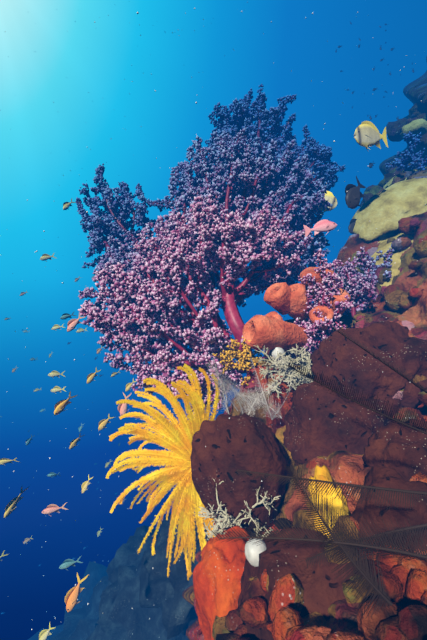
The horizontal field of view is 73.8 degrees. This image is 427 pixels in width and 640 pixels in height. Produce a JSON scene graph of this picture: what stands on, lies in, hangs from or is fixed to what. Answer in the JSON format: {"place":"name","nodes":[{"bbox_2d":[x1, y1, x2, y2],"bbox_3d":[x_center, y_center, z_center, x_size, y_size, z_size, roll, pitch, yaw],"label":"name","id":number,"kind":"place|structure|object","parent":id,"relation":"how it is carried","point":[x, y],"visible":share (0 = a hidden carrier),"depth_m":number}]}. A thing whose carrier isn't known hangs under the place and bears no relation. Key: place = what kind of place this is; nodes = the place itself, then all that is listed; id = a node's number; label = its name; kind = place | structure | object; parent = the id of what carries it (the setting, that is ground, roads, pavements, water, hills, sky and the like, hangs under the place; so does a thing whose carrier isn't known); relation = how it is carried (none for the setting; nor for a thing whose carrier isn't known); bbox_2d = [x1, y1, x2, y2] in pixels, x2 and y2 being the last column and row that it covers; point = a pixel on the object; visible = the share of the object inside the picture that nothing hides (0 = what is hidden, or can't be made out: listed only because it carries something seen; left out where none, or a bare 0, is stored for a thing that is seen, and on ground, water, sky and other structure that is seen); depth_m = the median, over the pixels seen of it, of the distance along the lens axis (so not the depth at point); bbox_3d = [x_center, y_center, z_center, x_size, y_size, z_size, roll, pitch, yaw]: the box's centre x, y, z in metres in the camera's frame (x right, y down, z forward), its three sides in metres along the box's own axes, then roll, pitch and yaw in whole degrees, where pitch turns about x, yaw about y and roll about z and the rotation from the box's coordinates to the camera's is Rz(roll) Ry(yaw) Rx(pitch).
{"place":"outdoors","nodes":[
{"label":"outdoors","id":0,"kind":"place"},
{"bbox_2d":[28,561,107,639],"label":"reef","id":1,"kind":"object","parent":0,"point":[96,572],"visible":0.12,"depth_m":1.99},
{"bbox_2d":[50,576,108,639],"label":"reef","id":2,"kind":"object","parent":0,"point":[79,623],"visible":0.25,"depth_m":1.47},
{"bbox_2d":[86,565,188,639],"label":"reef","id":3,"kind":"object","parent":2,"relation":"on","point":[120,618],"visible":0.25,"depth_m":1.09},
{"bbox_2d":[97,525,159,623],"bbox_3d":[-0.262,1.235,1.333,0.513,0.463,0.518,-13,-30,-1],"label":"reef","id":4,"kind":"object","parent":3,"relation":"on","point":[126,554],"visible":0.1,"depth_m":1.32},
{"bbox_2d":[139,514,208,638],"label":"reef","id":5,"kind":"object","parent":3,"relation":"on","point":[161,589],"visible":0.42,"depth_m":0.99},
{"bbox_2d":[0,24,412,639],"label":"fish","id":6,"kind":"object","parent":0,"point":[366,134],"visible":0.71,"depth_m":0.99},
{"bbox_2d":[0,0,425,631],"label":"marine snow","id":7,"kind":"structure","parent":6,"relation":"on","point":[218,240],"depth_m":0.64},
{"bbox_2d":[0,0,426,639],"label":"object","id":8,"kind":"structure","parent":0,"point":[42,63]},
{"bbox_2d":[182,57,426,639],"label":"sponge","id":9,"kind":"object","parent":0,"point":[413,319],"depth_m":0.64},
{"bbox_2d":[79,97,327,405],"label":"soft coral stalks","id":10,"kind":"object","parent":9,"relation":"attached to","point":[230,294],"visible":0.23,"depth_m":0.91},
{"bbox_2d":[75,84,332,411],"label":"soft coral polyps","id":11,"kind":"object","parent":9,"relation":"attached to","point":[209,335],"visible":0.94,"depth_m":0.91},
{"bbox_2d":[198,479,280,539],"bbox_3d":[0.046,0.321,0.449,0.131,0.144,0.157,-13,-30,-1],"label":"stony coral","id":12,"kind":"object","parent":9,"relation":"on","point":[227,522],"visible":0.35,"depth_m":0.43},
{"bbox_2d":[214,507,277,536],"bbox_3d":[0.069,0.365,0.503,0.149,0.139,0.130,-13,-30,-1],"label":"reef mound","id":13,"kind":"object","parent":9,"relation":"on","point":[275,517],"visible":0.02,"depth_m":0.46},
{"bbox_2d":[190,413,287,531],"bbox_3d":[0.048,0.262,0.496,0.166,0.187,0.125,-28,-33,23],"label":"rock","id":14,"kind":"object","parent":13,"relation":"on","point":[244,441],"visible":0.94,"depth_m":0.46},
{"bbox_2d":[207,358,292,419],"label":"hydroid plumes","id":15,"kind":"object","parent":14,"relation":"on","point":[237,394],"visible":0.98,"depth_m":0.56},
{"bbox_2d":[223,386,289,433],"bbox_3d":[0.104,0.254,0.703,0.193,0.169,0.154,-13,-30,-1],"label":"rock","id":16,"kind":"object","parent":9,"relation":"on","point":[274,424],"visible":0.35,"depth_m":0.66},
{"bbox_2d":[239,355,304,408],"bbox_3d":[0.183,0.196,0.806,0.230,0.198,0.173,-13,-30,-1],"label":"rock","id":17,"kind":"object","parent":9,"relation":"on","point":[284,386],"visible":0.17,"depth_m":0.75},
{"bbox_2d":[213,337,261,385],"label":"gold coral polyps","id":18,"kind":"object","parent":17,"relation":"on","point":[245,356],"visible":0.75,"depth_m":0.77},
{"bbox_2d":[217,343,256,381],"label":"gold coral stalks","id":19,"kind":"object","parent":18,"relation":"on","point":[230,362],"visible":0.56,"depth_m":0.78},
{"bbox_2d":[272,347,284,360],"bbox_3d":[0.178,0.092,0.780,0.036,0.037,0.041,-13,-30,-1],"label":"sea squirt","id":20,"kind":"object","parent":17,"relation":"on","point":[275,350],"visible":0.71,"depth_m":0.77},
{"bbox_2d":[253,344,313,398],"bbox_3d":[0.248,0.116,0.715,0.267,0.159,0.134,-9,-30,-9],"label":"stony coral","id":21,"kind":"object","parent":9,"relation":"on","point":[294,376],"visible":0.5,"depth_m":0.69},
{"bbox_2d":[263,319,327,365],"bbox_3d":[0.309,0.123,0.980,0.285,0.261,0.246,-13,-30,-1],"label":"reef mound","id":22,"kind":"object","parent":9,"relation":"on","point":[269,353],"visible":0.02,"depth_m":0.94},
{"bbox_2d":[238,527,358,639],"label":"rock","id":23,"kind":"object","parent":9,"relation":"on","point":[323,588],"visible":0.33,"depth_m":0.30},
{"bbox_2d":[245,538,265,566],"bbox_3d":[0.051,0.279,0.342,0.028,0.028,0.035,-13,-30,-1],"label":"sea squirt","id":24,"kind":"object","parent":23,"relation":"on","point":[253,550],"visible":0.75,"depth_m":0.33},
{"bbox_2d":[266,130,339,268],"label":"soft coral stalks","id":25,"kind":"object","parent":9,"relation":"on","point":[312,241],"visible":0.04,"depth_m":1.16},
{"bbox_2d":[241,124,345,275],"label":"soft coral polyps","id":26,"kind":"object","parent":25,"relation":"attached to","point":[326,152],"visible":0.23,"depth_m":1.23},
{"bbox_2d":[194,115,426,639],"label":"reef growth","id":27,"kind":"object","parent":9,"relation":"on","point":[404,576],"visible":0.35,"depth_m":0.27},
{"bbox_2d":[106,364,219,580],"bbox_3d":[-0.089,0.302,0.546,0.206,0.376,0.300,6,-35,-30],"label":"feather star","id":28,"kind":"object","parent":27,"relation":"on","point":[177,438],"visible":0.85,"depth_m":0.57},
{"bbox_2d":[193,525,250,639],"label":"orange sponge","id":29,"kind":"object","parent":27,"relation":"on","point":[217,590],"visible":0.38,"depth_m":0.36},
{"bbox_2d":[210,323,426,617],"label":"hydroid fans","id":30,"kind":"object","parent":27,"relation":"on","point":[353,545],"visible":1,"depth_m":0.20},
{"bbox_2d":[300,267,334,298],"bbox_3d":[0.324,-0.124,0.889,0.103,0.113,0.107,-13,-30,-1],"label":"tube","id":31,"kind":"object","parent":9,"relation":"on","point":[310,270],"visible":0.35,"depth_m":0.86},
{"bbox_2d":[291,248,353,360],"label":"soft coral polyps","id":32,"kind":"object","parent":9,"relation":"on","point":[313,329],"visible":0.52,"depth_m":0.82},
{"bbox_2d":[243,315,317,350],"bbox_3d":[0.195,0.039,0.816,0.237,0.099,0.095,4,-34,-28],"label":"tube","id":33,"kind":"object","parent":32,"relation":"on","point":[262,331],"visible":0.88,"depth_m":0.77},
{"bbox_2d":[265,311,282,319],"bbox_3d":[0.167,0.018,0.833,0.083,0.077,0.087,-13,-30,-1],"label":"tube","id":34,"kind":"object","parent":33,"relation":"on","point":[274,314],"visible":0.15,"depth_m":0.81},
{"bbox_2d":[288,283,309,320],"bbox_3d":[0.242,-0.055,0.868,0.098,0.106,0.111,-13,-30,-1],"label":"tube","id":35,"kind":"object","parent":32,"relation":"on","point":[298,301],"visible":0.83,"depth_m":0.83},
{"bbox_2d":[264,282,291,314],"bbox_3d":[0.202,-0.071,0.855,0.099,0.096,0.079,14,-40,-39],"label":"tube","id":36,"kind":"object","parent":35,"relation":"on","point":[277,296],"visible":0.96,"depth_m":0.82},
{"bbox_2d":[294,257,346,355],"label":"small soft coral stalks","id":37,"kind":"object","parent":32,"relation":"on","point":[330,332],"visible":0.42,"depth_m":0.83},
{"bbox_2d":[309,305,333,330],"bbox_3d":[0.310,-0.006,0.826,0.069,0.071,0.070,-13,-30,-1],"label":"tube","id":38,"kind":"object","parent":32,"relation":"on","point":[326,311],"visible":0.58,"depth_m":0.81},
{"bbox_2d":[318,288,350,314],"bbox_3d":[0.363,-0.059,0.868,0.090,0.095,0.099,-13,-30,-1],"label":"tube","id":39,"kind":"object","parent":32,"relation":"on","point":[343,293],"visible":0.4,"depth_m":0.82},
{"bbox_2d":[308,465,350,537],"bbox_3d":[0.144,0.237,0.351,0.050,0.106,0.058,-13,-30,-1],"label":"yellow sponge","id":40,"kind":"object","parent":9,"relation":"on","point":[323,473],"visible":0.33,"depth_m":0.34},
{"bbox_2d":[283,381,392,465],"bbox_3d":[0.240,0.228,0.536,0.221,0.235,0.136,-25,-32,18],"label":"rock","id":41,"kind":"object","parent":9,"relation":"attached to","point":[320,420],"visible":0.52,"depth_m":0.50},
{"bbox_2d":[327,319,353,334],"bbox_3d":[0.425,0.052,0.932,0.167,0.125,0.129,-13,-30,-1],"label":"lump","id":42,"kind":"object","parent":9,"relation":"on","point":[348,323],"visible":0.19,"depth_m":0.91},
{"bbox_2d":[313,274,381,320],"bbox_3d":[0.486,-0.037,1.031,0.250,0.247,0.224,-13,-30,-1],"label":"reef mound","id":43,"kind":"object","parent":9,"relation":"on","point":[377,286],"visible":0.08,"depth_m":0.95},
{"bbox_2d":[338,254,372,316],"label":"small soft coral stalks","id":44,"kind":"object","parent":43,"relation":"on","point":[353,311],"visible":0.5,"depth_m":0.90},
{"bbox_2d":[334,247,377,315],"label":"soft coral polyps","id":45,"kind":"object","parent":9,"relation":"on","point":[361,277],"visible":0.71,"depth_m":0.89},
{"bbox_2d":[335,234,377,280],"bbox_3d":[0.648,-0.214,1.160,0.290,0.274,0.236,-13,-30,-1],"label":"rock","id":46,"kind":"object","parent":9,"relation":"on","point":[350,248],"visible":0.15,"depth_m":1.12},
{"bbox_2d":[310,321,426,414],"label":"rock","id":47,"kind":"object","parent":9,"relation":"on","point":[348,362],"visible":0.6,"depth_m":0.55},
{"bbox_2d":[345,231,393,243],"bbox_3d":[0.619,-0.308,1.135,0.213,0.169,0.057,-28,-33,23],"label":"rock","id":48,"kind":"object","parent":9,"relation":"attached to","point":[384,237],"visible":0.1,"depth_m":1.09},
{"bbox_2d":[363,185,381,203],"bbox_3d":[0.842,-0.637,1.489,0.121,0.104,0.103,-22,-31,13],"label":"lump","id":49,"kind":"object","parent":9,"relation":"on","point":[372,191],"visible":0.33,"depth_m":1.46},
{"bbox_2d":[364,185,381,191],"bbox_3d":[0.933,-0.718,1.639,0.139,0.140,0.112,-13,-30,-1],"label":"lump","id":50,"kind":"object","parent":9,"relation":"on","point":[368,188],"visible":0.12,"depth_m":1.63},
{"bbox_2d":[369,238,379,246],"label":"lump","id":51,"kind":"object","parent":9,"relation":"on","point":[374,242],"visible":0.12,"depth_m":1.09},
{"bbox_2d":[362,250,391,276],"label":"soft coral stalks","id":52,"kind":"object","parent":9,"relation":"on","point":[380,257],"visible":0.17,"depth_m":0.98},
{"bbox_2d":[356,246,405,281],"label":"soft coral polyps","id":53,"kind":"object","parent":9,"relation":"attached to","point":[375,267],"visible":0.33,"depth_m":0.98},
{"bbox_2d":[351,465,426,551],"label":"rock","id":54,"kind":"object","parent":9,"relation":"attached to","point":[384,477],"visible":0.52,"depth_m":0.30},
{"bbox_2d":[352,178,426,241],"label":"plate coral","id":55,"kind":"object","parent":9,"relation":"attached to","point":[387,209],"visible":0.98,"depth_m":1.08},
{"bbox_2d":[366,233,412,270],"bbox_3d":[0.704,-0.262,1.020,0.319,0.240,0.131,-19,-30,9],"label":"plate coral","id":56,"kind":"object","parent":9,"relation":"attached to","point":[384,246],"visible":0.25,"depth_m":1.00},
{"bbox_2d":[378,167,401,187],"bbox_3d":[0.918,-0.696,1.433,0.137,0.134,0.118,2,-34,-25],"label":"lump","id":57,"kind":"object","parent":9,"relation":"attached to","point":[388,177],"visible":0.19,"depth_m":1.41},
{"bbox_2d":[380,269,399,286],"bbox_3d":[0.626,-0.143,0.966,0.182,0.139,0.076,-27,-32,21],"label":"plate coral","id":58,"kind":"object","parent":9,"relation":"attached to","point":[395,272],"visible":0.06,"depth_m":0.95},
{"bbox_2d":[362,418,426,480],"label":"rock","id":59,"kind":"object","parent":9,"relation":"on","point":[400,449],"visible":0.58,"depth_m":0.37},
{"bbox_2d":[386,118,405,129],"bbox_3d":[1.136,-1.183,1.760,0.136,0.110,0.119,-25,-32,18],"label":"lump","id":60,"kind":"object","parent":9,"relation":"on","point":[389,125],"visible":0.19,"depth_m":1.73},
{"bbox_2d":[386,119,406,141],"bbox_3d":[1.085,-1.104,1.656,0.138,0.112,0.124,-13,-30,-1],"label":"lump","id":61,"kind":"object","parent":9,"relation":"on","point":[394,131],"visible":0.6,"depth_m":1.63},
{"bbox_2d":[391,171,412,184],"bbox_3d":[0.871,-0.598,1.288,0.134,0.136,0.119,-13,-30,-1],"label":"lump","id":62,"kind":"object","parent":9,"relation":"on","point":[402,176],"visible":0.17,"depth_m":1.26},
{"bbox_2d":[382,163,426,188],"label":"plate coral","id":63,"kind":"object","parent":9,"relation":"attached to","point":[389,183],"visible":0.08,"depth_m":1.32},
{"bbox_2d":[385,131,426,170],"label":"soft coral polyps","id":64,"kind":"object","parent":9,"relation":"attached to","point":[400,163],"visible":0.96,"depth_m":1.22},
{"bbox_2d":[392,136,426,168],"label":"soft coral stalks","id":65,"kind":"object","parent":64,"relation":"attached to","point":[410,157],"visible":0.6,"depth_m":1.23},
{"bbox_2d":[400,119,426,141],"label":"plate coral","id":66,"kind":"object","parent":9,"relation":"on","point":[417,126],"visible":0.69,"depth_m":1.37},
{"bbox_2d":[406,118,421,124],"bbox_3d":[1.008,-0.954,1.426,0.113,0.111,0.096,-13,-30,-1],"label":"lump","id":67,"kind":"object","parent":9,"relation":"on","point":[410,120],"visible":0.04,"depth_m":1.41},
{"bbox_2d":[408,102,424,118],"bbox_3d":[1.239,-1.212,1.679,0.167,0.138,0.125,-13,-30,-1],"label":"lump","id":68,"kind":"object","parent":9,"relation":"on","point":[417,107],"visible":0.33,"depth_m":1.66},
{"bbox_2d":[411,108,426,117],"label":"lump","id":69,"kind":"object","parent":9,"relation":"on","point":[415,114],"visible":0.42,"depth_m":1.57},
{"bbox_2d":[412,113,426,118],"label":"lump","id":70,"kind":"object","parent":9,"relation":"on","point":[421,115],"visible":0.1,"depth_m":1.50},
{"bbox_2d":[335,21,413,167],"bbox_3d":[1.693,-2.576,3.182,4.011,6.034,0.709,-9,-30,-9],"label":"fish","id":71,"kind":"object","parent":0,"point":[370,164],"visible":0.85,"depth_m":3.19}
]}

